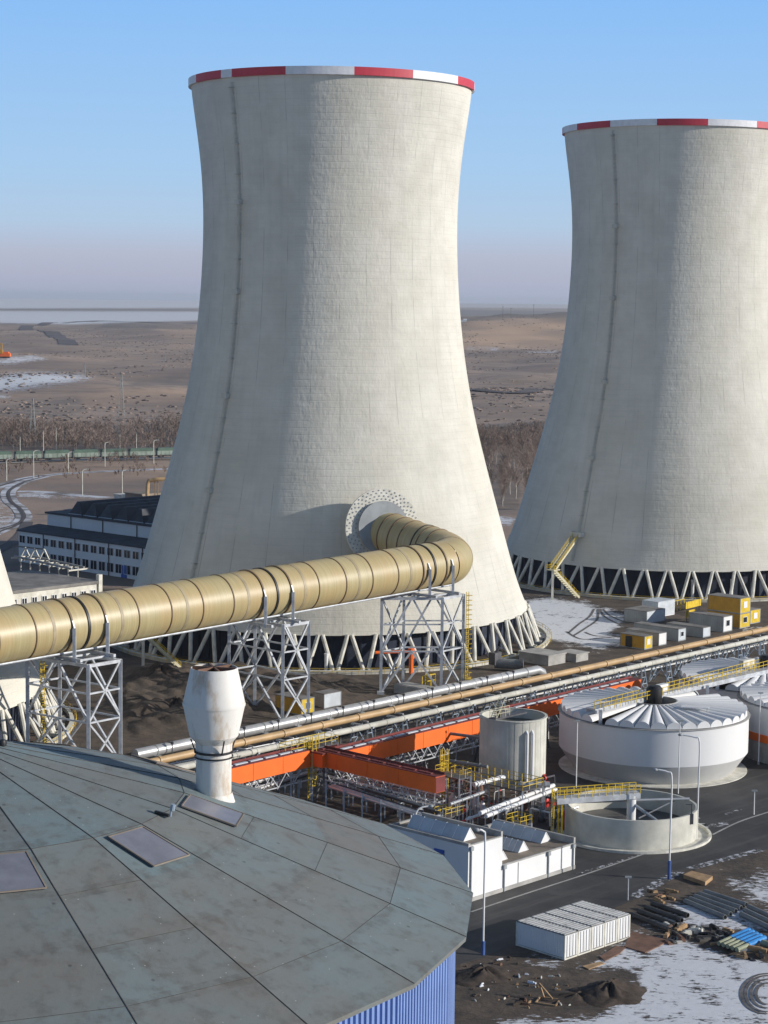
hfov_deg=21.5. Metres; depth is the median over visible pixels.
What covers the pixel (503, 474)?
birch tree
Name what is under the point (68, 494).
snowy road
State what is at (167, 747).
silver pipe
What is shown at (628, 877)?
lamp post
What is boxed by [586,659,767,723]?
footbridge
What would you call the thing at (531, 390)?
mud track
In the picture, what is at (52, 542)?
window
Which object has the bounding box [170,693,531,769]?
pipe rack
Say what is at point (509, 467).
birch tree
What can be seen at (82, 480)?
lamp post
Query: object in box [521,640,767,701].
pipe rack
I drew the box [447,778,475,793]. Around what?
yard pipe
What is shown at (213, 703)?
roof vent
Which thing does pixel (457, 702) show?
pipe trestle
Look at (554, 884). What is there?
kerb line
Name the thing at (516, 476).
birch tree
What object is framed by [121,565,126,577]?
door
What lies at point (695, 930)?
scrap piece
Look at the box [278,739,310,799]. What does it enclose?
railed platform
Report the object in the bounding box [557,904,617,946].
storage container
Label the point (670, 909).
dark beam
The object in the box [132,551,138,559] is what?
window
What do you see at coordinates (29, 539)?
window
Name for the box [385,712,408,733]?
pipe trestle
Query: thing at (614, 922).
door
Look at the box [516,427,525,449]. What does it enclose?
birch tree
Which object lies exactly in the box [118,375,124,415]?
power pylon
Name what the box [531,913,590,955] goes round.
storage container
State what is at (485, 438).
birch tree
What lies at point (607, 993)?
soil heap
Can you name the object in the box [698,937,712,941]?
scrap piece
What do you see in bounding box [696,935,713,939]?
scrap piece
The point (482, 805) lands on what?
pump vessel
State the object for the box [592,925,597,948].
door
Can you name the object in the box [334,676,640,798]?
conveyor gallery
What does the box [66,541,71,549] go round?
window
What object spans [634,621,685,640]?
site cabin
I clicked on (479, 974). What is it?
soil heap
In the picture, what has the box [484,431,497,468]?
birch tree
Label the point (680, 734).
lamp post
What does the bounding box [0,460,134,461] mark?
railway track
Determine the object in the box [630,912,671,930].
pipe
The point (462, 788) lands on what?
yard pipe
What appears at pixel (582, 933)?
door
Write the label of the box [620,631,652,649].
site cabin
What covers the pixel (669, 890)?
scrap piece
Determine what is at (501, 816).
pump vessel
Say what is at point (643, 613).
site cabin
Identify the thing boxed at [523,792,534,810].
pump vessel
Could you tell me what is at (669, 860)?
lamp post
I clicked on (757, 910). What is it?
stacked pipe
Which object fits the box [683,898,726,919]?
stacked pipe
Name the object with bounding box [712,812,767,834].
kerb line
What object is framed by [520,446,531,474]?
birch tree
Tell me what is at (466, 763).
process pipe
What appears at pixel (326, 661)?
white post
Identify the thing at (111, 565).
window
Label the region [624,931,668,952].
steel plate
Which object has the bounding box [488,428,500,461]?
birch tree
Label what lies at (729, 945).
wrapped pipe
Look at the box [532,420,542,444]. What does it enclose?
birch tree
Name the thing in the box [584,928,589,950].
door
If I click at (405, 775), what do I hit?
conveyor gallery
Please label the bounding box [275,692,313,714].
site cabin
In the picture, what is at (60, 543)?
window
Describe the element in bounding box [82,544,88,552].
window
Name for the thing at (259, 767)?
conveyor gallery
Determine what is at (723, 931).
scrap piece
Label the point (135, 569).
window
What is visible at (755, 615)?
site cabin
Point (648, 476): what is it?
cooling tower
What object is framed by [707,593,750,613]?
site cabin
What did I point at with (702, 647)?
pipe trestle
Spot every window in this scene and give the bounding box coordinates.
[19,535,24,542]
[21,598,26,603]
[27,536,32,543]
[35,537,40,545]
[42,538,48,546]
[50,539,55,547]
[50,554,56,563]
[58,540,63,548]
[58,555,64,563]
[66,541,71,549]
[66,556,72,565]
[75,543,79,550]
[75,557,80,564]
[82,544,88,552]
[82,558,88,567]
[90,545,96,553]
[90,560,96,569]
[98,561,104,570]
[99,546,104,554]
[107,547,112,555]
[107,562,113,572]
[115,548,121,556]
[115,563,121,573]
[124,550,129,558]
[124,565,130,574]
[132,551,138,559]
[132,566,138,575]
[743,601,747,607]
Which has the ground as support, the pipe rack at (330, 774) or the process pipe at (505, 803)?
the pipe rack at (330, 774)
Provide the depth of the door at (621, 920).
229.13 m
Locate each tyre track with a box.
[565,631,619,638]
[568,609,594,632]
[574,609,598,635]
[599,609,630,627]
[602,609,633,624]
[740,973,767,1013]
[744,975,767,1011]
[749,978,767,1007]
[754,982,767,1004]
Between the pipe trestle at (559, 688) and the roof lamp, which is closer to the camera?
the roof lamp
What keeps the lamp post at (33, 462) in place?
on the ground
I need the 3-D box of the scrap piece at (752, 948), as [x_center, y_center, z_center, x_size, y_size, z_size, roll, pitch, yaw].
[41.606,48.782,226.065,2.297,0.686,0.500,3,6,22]
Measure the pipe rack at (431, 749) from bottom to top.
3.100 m
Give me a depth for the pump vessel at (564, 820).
277.12 m
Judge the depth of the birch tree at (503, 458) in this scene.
787.72 m
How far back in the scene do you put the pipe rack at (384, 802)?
279.63 m
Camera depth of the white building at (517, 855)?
249.17 m
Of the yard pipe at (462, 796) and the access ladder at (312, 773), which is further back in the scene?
the access ladder at (312, 773)
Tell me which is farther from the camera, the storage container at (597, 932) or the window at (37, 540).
the window at (37, 540)
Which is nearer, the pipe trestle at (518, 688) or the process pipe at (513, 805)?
the process pipe at (513, 805)
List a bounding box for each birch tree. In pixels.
[478,430,489,456]
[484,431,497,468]
[484,448,491,466]
[485,446,499,485]
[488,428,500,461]
[489,426,502,462]
[493,451,505,484]
[494,464,509,502]
[497,446,512,475]
[497,459,508,500]
[497,475,508,506]
[501,449,522,493]
[503,425,518,466]
[506,452,523,498]
[510,440,518,471]
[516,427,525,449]
[519,453,531,487]
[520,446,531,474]
[521,423,533,450]
[524,452,535,469]
[526,437,536,460]
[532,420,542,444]
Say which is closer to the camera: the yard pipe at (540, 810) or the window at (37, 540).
the yard pipe at (540, 810)
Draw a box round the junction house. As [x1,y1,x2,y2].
[307,743,348,802]
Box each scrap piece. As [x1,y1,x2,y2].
[512,1000,522,1005]
[653,896,664,903]
[662,939,672,944]
[663,932,669,938]
[664,888,678,892]
[674,923,686,931]
[677,934,685,941]
[679,932,690,939]
[683,930,691,934]
[690,927,702,933]
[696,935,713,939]
[698,931,714,935]
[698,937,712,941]
[709,923,718,929]
[715,929,728,934]
[722,927,733,932]
[736,954,744,958]
[742,951,747,959]
[747,945,766,952]
[757,951,763,958]
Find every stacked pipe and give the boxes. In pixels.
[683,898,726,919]
[688,896,732,916]
[693,894,737,912]
[698,891,742,909]
[703,889,747,906]
[739,911,767,929]
[743,908,767,923]
[747,904,767,917]
[760,939,767,948]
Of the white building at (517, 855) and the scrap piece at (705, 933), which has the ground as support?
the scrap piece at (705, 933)
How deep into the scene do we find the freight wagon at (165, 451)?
918.64 m
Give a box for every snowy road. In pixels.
[0,468,167,488]
[0,476,50,534]
[0,522,32,551]
[17,491,113,498]
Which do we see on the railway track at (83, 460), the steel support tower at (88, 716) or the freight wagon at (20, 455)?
the freight wagon at (20, 455)
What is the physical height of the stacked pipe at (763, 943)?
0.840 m
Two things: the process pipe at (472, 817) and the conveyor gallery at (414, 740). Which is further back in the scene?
the conveyor gallery at (414, 740)
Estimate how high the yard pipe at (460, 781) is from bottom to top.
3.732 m
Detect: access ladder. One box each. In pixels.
[307,735,316,799]
[439,748,448,809]
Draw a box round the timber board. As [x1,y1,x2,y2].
[582,962,604,969]
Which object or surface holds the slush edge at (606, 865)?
on the asphalt road at (606, 887)
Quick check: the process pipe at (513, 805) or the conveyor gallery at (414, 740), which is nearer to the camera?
the process pipe at (513, 805)
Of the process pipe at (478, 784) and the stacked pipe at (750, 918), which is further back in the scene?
the process pipe at (478, 784)
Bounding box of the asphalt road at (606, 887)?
[455,757,767,964]
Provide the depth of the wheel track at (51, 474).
813.46 m
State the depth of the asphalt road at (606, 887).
261.20 m
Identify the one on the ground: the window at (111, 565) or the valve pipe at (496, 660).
the valve pipe at (496, 660)
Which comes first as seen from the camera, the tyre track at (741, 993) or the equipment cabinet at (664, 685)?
the tyre track at (741, 993)
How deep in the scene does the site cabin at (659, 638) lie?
430.17 m
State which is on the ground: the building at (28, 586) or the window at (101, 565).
the building at (28, 586)
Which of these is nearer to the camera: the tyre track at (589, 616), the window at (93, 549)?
the tyre track at (589, 616)
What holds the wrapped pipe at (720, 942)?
on the timber sleeper
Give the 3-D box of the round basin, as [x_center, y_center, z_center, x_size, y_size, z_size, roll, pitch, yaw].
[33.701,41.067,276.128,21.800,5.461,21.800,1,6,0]
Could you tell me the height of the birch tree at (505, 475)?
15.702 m
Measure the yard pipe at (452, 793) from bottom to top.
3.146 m
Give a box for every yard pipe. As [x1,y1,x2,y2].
[428,791,454,811]
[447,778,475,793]
[447,785,475,798]
[449,766,460,794]
[454,792,471,810]
[455,780,466,792]
[460,788,479,804]
[505,807,520,820]
[529,806,550,826]
[533,774,555,787]
[543,793,557,809]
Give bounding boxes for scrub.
[0,314,563,431]
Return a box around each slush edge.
[577,854,640,873]
[629,871,684,897]
[687,849,763,868]
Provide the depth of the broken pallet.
209.37 m
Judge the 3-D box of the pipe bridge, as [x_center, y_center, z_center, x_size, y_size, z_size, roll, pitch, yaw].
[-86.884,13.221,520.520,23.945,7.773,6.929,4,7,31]
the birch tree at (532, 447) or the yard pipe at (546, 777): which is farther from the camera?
the birch tree at (532, 447)
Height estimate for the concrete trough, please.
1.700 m
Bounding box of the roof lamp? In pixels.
[154,804,175,816]
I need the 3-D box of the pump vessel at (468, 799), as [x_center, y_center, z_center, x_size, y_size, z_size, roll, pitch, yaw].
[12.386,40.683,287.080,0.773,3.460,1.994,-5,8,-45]
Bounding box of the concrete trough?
[394,682,440,698]
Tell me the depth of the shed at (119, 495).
687.03 m
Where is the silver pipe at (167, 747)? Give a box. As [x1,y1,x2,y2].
[131,665,545,757]
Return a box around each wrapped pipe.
[717,927,750,945]
[721,929,754,946]
[726,931,758,948]
[730,933,762,949]
[735,935,766,951]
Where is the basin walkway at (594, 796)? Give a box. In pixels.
[551,782,640,833]
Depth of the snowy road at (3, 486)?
831.74 m
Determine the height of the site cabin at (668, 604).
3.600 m
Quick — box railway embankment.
[0,457,170,463]
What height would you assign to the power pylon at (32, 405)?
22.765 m
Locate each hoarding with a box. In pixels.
[685,599,700,610]
[685,609,694,621]
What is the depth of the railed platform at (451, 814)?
274.37 m
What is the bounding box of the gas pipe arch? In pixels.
[145,477,164,495]
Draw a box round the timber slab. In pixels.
[683,871,712,885]
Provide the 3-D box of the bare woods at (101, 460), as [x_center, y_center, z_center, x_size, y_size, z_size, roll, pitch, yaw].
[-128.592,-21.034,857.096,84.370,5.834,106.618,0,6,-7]
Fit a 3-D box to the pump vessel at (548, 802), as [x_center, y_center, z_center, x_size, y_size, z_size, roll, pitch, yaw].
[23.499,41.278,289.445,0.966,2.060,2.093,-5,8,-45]
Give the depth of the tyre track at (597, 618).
457.63 m
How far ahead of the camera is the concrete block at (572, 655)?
409.29 m
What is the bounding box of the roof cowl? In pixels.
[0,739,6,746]
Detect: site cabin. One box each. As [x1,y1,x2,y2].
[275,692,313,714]
[313,689,340,708]
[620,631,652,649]
[624,605,664,622]
[626,627,666,645]
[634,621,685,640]
[642,597,674,615]
[666,621,710,637]
[689,611,732,631]
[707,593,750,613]
[707,610,749,628]
[750,607,760,623]
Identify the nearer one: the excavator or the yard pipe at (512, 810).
the yard pipe at (512, 810)
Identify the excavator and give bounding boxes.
[0,343,10,357]
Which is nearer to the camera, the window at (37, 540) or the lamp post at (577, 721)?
the lamp post at (577, 721)
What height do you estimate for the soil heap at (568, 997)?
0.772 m
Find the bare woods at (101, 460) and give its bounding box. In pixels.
[0,447,166,478]
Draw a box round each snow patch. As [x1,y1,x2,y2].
[705,822,731,827]
[725,808,741,814]
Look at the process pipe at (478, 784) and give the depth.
284.89 m
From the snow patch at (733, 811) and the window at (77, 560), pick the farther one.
the window at (77, 560)
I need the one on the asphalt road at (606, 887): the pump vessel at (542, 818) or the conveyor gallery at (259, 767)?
the pump vessel at (542, 818)
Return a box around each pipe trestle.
[236,745,259,759]
[276,736,297,773]
[314,728,337,741]
[349,720,373,742]
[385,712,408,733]
[419,705,442,725]
[452,698,475,717]
[483,691,506,710]
[514,684,536,703]
[543,678,565,696]
[571,672,593,689]
[599,666,620,682]
[625,660,647,688]
[649,655,672,682]
[673,649,696,675]
[699,644,720,659]
[722,639,743,658]
[743,634,765,657]
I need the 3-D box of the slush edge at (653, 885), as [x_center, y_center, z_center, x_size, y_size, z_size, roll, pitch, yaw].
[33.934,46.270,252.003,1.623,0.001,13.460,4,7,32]
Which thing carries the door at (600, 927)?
in the storage container at (597, 932)
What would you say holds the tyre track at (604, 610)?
on the ground
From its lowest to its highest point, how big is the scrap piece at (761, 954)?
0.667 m
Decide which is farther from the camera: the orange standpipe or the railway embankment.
the railway embankment
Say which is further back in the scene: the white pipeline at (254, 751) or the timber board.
the white pipeline at (254, 751)
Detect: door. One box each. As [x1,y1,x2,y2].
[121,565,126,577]
[565,934,570,957]
[571,932,576,955]
[579,930,584,952]
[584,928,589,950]
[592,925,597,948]
[598,924,603,946]
[606,921,610,943]
[611,919,616,941]
[619,917,623,938]
[624,915,629,937]
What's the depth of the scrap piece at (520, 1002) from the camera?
207.91 m
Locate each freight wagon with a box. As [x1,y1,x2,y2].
[0,451,12,460]
[13,450,41,460]
[42,450,70,459]
[71,449,98,459]
[99,448,125,458]
[128,448,154,457]
[155,447,173,456]
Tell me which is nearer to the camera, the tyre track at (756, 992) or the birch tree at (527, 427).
the tyre track at (756, 992)
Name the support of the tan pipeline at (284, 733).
on the pipe trestle at (355, 724)
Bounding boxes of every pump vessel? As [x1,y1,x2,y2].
[448,790,455,808]
[453,780,458,795]
[456,791,468,812]
[465,786,469,810]
[472,793,479,814]
[477,785,489,805]
[480,797,484,817]
[499,812,510,819]
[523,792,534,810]
[537,809,548,822]
[546,798,554,807]
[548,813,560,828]
[563,810,564,829]
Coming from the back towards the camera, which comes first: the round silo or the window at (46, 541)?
the window at (46, 541)
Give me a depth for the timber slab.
253.72 m
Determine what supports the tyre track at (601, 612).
on the ground
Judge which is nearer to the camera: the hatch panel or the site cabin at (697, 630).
the hatch panel
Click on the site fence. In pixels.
(677, 605)
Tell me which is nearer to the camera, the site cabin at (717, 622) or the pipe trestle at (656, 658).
the pipe trestle at (656, 658)
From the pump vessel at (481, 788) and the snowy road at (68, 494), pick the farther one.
the snowy road at (68, 494)
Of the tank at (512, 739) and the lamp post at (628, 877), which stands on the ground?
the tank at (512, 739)
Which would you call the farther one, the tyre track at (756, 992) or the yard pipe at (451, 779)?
the yard pipe at (451, 779)
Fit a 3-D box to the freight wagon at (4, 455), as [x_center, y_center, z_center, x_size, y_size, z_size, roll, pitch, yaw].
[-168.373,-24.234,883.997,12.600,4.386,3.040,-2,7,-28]
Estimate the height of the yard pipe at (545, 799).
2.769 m
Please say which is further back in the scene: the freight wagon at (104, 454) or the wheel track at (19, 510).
the freight wagon at (104, 454)
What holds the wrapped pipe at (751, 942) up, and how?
on the timber sleeper
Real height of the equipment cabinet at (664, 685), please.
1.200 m
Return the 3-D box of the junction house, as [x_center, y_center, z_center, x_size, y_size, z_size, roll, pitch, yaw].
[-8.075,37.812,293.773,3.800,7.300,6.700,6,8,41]
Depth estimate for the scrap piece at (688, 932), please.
231.77 m
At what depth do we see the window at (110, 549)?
526.79 m
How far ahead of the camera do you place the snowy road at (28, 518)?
709.12 m
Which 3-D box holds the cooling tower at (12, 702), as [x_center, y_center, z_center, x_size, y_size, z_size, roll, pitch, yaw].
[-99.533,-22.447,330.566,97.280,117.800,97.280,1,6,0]
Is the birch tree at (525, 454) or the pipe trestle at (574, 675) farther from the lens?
the birch tree at (525, 454)
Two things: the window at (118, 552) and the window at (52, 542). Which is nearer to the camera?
the window at (118, 552)
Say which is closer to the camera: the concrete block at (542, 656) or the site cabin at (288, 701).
the site cabin at (288, 701)
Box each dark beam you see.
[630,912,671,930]
[637,908,677,926]
[643,904,683,922]
[650,901,689,917]
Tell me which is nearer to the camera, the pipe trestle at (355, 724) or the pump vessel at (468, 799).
the pump vessel at (468, 799)
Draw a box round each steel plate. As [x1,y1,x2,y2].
[600,946,625,961]
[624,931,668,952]
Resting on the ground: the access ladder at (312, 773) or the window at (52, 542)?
the access ladder at (312, 773)
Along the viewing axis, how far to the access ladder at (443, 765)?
285.11 m
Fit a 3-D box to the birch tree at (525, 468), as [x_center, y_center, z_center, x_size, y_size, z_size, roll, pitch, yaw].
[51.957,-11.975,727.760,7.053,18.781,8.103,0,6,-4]
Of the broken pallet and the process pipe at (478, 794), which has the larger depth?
the process pipe at (478, 794)
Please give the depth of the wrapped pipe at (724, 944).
228.48 m
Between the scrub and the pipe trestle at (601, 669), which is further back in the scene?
the scrub
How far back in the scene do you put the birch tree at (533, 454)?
777.87 m
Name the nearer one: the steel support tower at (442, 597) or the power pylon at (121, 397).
the steel support tower at (442, 597)
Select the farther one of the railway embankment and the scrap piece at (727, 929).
the railway embankment
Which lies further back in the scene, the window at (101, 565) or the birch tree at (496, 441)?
the birch tree at (496, 441)
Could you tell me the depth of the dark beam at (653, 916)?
237.07 m
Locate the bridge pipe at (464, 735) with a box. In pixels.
[449,732,478,738]
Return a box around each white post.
[324,653,328,669]
[689,579,695,598]
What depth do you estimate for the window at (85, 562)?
534.04 m
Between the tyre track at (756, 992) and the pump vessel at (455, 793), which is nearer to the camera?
the tyre track at (756, 992)
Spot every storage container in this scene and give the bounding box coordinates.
[516,917,577,959]
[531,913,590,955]
[544,909,604,950]
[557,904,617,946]
[570,900,630,941]
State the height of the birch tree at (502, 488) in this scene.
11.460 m
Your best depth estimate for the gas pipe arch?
668.04 m
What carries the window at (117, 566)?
in the office building at (108, 537)
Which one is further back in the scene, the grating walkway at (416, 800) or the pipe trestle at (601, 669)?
the pipe trestle at (601, 669)
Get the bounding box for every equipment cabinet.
[656,683,668,691]
[739,658,754,667]
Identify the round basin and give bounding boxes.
[552,788,711,853]
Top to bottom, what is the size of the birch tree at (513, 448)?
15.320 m
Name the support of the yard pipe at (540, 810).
on the asphalt road at (606, 887)
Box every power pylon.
[27,398,38,443]
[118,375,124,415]
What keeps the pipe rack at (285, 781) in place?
on the ground
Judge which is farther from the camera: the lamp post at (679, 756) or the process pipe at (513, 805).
the lamp post at (679, 756)
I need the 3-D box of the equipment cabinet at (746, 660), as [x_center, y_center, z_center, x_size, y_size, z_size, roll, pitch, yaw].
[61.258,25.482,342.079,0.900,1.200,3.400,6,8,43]
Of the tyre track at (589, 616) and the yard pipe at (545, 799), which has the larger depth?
the tyre track at (589, 616)
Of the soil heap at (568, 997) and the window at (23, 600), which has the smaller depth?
the soil heap at (568, 997)
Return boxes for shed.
[113,493,124,498]
[124,490,161,497]
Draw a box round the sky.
[0,0,767,303]
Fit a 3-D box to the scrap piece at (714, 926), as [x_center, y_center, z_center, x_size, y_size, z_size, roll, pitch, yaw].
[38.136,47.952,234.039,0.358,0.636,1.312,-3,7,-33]
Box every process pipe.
[438,758,487,803]
[449,791,484,823]
[465,807,502,824]
[472,775,505,806]
[478,783,554,821]
[484,787,557,820]
[517,781,549,816]
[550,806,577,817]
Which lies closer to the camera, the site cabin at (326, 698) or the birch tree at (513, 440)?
the site cabin at (326, 698)
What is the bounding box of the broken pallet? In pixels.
[535,983,559,1005]
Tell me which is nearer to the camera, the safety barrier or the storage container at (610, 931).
the storage container at (610, 931)
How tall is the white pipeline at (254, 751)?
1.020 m
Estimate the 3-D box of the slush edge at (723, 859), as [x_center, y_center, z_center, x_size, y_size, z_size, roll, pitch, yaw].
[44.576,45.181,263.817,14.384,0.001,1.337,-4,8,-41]
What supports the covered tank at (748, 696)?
on the asphalt road at (606, 887)
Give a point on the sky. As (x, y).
(101, 193)
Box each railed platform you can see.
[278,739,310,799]
[298,732,338,800]
[434,763,471,821]
[434,803,463,819]
[440,760,543,820]
[506,811,532,826]
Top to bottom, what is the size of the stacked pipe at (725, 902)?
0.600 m
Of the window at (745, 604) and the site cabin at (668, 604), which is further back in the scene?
the site cabin at (668, 604)
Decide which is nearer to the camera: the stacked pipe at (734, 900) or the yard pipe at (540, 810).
the stacked pipe at (734, 900)
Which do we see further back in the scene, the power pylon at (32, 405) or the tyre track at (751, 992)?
the power pylon at (32, 405)
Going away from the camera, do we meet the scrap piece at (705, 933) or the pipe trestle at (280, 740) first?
the scrap piece at (705, 933)
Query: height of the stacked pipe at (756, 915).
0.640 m
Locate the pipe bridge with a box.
[11,545,90,576]
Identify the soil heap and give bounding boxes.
[130,662,189,681]
[167,696,183,707]
[455,963,519,986]
[539,990,590,1005]
[569,978,646,1007]
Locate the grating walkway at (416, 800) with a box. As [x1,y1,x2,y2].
[339,777,442,814]
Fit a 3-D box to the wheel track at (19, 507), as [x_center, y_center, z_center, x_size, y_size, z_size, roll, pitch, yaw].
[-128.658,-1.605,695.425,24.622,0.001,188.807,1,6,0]
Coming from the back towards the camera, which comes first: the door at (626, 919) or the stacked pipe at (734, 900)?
the stacked pipe at (734, 900)
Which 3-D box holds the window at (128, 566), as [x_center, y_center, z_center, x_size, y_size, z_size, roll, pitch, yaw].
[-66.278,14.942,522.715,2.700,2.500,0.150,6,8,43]
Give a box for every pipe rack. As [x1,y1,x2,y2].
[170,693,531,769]
[243,768,326,796]
[313,769,445,816]
[325,778,443,822]
[350,734,477,780]
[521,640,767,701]
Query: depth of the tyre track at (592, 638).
439.37 m
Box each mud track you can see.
[19,322,77,344]
[70,321,196,323]
[470,388,553,392]
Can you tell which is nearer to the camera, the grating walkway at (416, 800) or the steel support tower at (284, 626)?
the grating walkway at (416, 800)
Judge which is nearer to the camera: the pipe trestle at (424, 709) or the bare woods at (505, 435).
the pipe trestle at (424, 709)
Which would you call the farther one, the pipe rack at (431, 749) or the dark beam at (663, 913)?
the pipe rack at (431, 749)
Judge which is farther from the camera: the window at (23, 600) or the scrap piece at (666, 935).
the window at (23, 600)
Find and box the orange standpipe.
[375,648,413,673]
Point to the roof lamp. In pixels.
(172, 807)
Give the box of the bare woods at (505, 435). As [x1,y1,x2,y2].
[476,418,544,451]
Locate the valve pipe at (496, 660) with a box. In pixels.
[489,646,523,668]
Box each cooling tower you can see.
[0,551,76,742]
[109,66,551,674]
[506,118,767,602]
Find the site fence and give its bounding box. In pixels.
[675,599,684,609]
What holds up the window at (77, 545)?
in the office building at (108, 537)
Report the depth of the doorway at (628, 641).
426.40 m
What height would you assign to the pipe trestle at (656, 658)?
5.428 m
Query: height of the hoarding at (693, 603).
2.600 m
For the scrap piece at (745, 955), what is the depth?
223.50 m
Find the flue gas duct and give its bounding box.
[0,488,472,665]
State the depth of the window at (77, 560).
536.33 m
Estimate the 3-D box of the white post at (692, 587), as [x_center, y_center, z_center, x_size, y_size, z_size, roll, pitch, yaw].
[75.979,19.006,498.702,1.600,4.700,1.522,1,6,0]
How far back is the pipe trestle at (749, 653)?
412.51 m
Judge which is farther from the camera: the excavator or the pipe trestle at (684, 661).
the excavator
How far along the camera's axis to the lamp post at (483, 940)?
222.95 m
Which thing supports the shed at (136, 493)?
on the ground
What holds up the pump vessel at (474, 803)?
on the ground
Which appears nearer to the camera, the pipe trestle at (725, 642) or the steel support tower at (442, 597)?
the steel support tower at (442, 597)
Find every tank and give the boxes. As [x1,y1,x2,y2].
[479,697,547,800]
[558,685,750,788]
[678,654,767,699]
[737,679,767,763]
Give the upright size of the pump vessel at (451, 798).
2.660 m
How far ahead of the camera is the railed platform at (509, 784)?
284.05 m
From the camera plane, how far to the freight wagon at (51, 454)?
894.60 m
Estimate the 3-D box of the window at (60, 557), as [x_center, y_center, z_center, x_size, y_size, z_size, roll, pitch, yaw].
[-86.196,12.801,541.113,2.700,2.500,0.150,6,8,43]
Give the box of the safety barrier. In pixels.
[421,672,435,685]
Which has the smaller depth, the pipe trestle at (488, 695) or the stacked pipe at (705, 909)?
the stacked pipe at (705, 909)
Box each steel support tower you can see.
[25,615,121,753]
[227,585,310,718]
[377,559,472,694]
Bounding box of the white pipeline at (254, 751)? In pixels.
[177,635,767,768]
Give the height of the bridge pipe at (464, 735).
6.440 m
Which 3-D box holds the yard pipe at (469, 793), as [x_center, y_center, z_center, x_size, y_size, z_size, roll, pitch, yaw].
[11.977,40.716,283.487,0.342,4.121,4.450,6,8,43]
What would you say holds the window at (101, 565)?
in the office building at (108, 537)
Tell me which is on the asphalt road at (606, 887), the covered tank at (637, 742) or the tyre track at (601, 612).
the covered tank at (637, 742)
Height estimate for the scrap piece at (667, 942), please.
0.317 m
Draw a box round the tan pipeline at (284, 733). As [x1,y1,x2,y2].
[150,626,767,762]
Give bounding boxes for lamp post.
[33,450,38,477]
[82,469,88,495]
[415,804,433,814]
[474,828,485,954]
[575,720,579,787]
[625,876,631,899]
[653,768,672,878]
[677,720,682,793]
[678,733,699,838]
[752,790,757,814]
[757,692,762,764]
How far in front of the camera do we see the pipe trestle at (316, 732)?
315.86 m
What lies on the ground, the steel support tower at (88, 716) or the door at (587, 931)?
the steel support tower at (88, 716)
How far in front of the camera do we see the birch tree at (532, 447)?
846.46 m
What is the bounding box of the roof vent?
[182,663,245,802]
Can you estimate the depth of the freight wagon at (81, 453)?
901.02 m
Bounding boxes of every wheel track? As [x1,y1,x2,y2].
[0,469,150,485]
[0,476,45,531]
[0,483,25,529]
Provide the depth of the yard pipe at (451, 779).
296.70 m
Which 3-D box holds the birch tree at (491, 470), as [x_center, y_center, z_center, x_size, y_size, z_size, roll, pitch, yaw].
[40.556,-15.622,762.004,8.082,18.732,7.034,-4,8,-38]
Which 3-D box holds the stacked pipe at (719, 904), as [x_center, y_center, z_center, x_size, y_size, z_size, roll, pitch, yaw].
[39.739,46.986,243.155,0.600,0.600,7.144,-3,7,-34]
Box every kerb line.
[470,854,643,911]
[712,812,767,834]
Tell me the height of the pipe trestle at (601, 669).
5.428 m
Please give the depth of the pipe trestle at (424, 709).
335.87 m
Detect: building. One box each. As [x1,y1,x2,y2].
[7,570,102,668]
[16,495,159,578]
[388,812,575,900]
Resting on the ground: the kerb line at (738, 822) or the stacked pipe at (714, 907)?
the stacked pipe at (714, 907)
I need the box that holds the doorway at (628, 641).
[625,635,631,646]
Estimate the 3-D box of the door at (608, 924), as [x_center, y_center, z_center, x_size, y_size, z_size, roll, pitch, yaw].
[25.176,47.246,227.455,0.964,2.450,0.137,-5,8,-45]
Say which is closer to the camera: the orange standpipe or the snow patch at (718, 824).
the snow patch at (718, 824)
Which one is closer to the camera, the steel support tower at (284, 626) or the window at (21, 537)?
the steel support tower at (284, 626)
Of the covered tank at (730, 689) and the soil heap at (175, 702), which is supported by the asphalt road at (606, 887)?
the covered tank at (730, 689)
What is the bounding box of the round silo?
[0,740,472,1023]
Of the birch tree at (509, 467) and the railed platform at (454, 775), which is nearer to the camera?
the railed platform at (454, 775)
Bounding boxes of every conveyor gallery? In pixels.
[231,745,311,792]
[313,744,444,817]
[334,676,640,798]
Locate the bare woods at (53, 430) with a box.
[0,409,181,450]
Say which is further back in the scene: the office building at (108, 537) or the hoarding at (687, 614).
the office building at (108, 537)
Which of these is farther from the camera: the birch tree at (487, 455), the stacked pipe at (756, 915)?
the birch tree at (487, 455)
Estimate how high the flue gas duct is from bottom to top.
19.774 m
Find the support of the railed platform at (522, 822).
on the asphalt road at (606, 887)
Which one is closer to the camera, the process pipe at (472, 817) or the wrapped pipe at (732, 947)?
the wrapped pipe at (732, 947)
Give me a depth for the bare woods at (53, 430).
1008.07 m
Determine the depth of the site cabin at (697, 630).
441.96 m
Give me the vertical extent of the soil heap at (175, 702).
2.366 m
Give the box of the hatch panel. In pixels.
[681,705,708,708]
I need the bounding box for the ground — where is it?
[0,299,767,1023]
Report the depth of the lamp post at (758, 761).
318.10 m
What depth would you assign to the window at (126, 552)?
522.31 m
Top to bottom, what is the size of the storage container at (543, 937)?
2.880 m

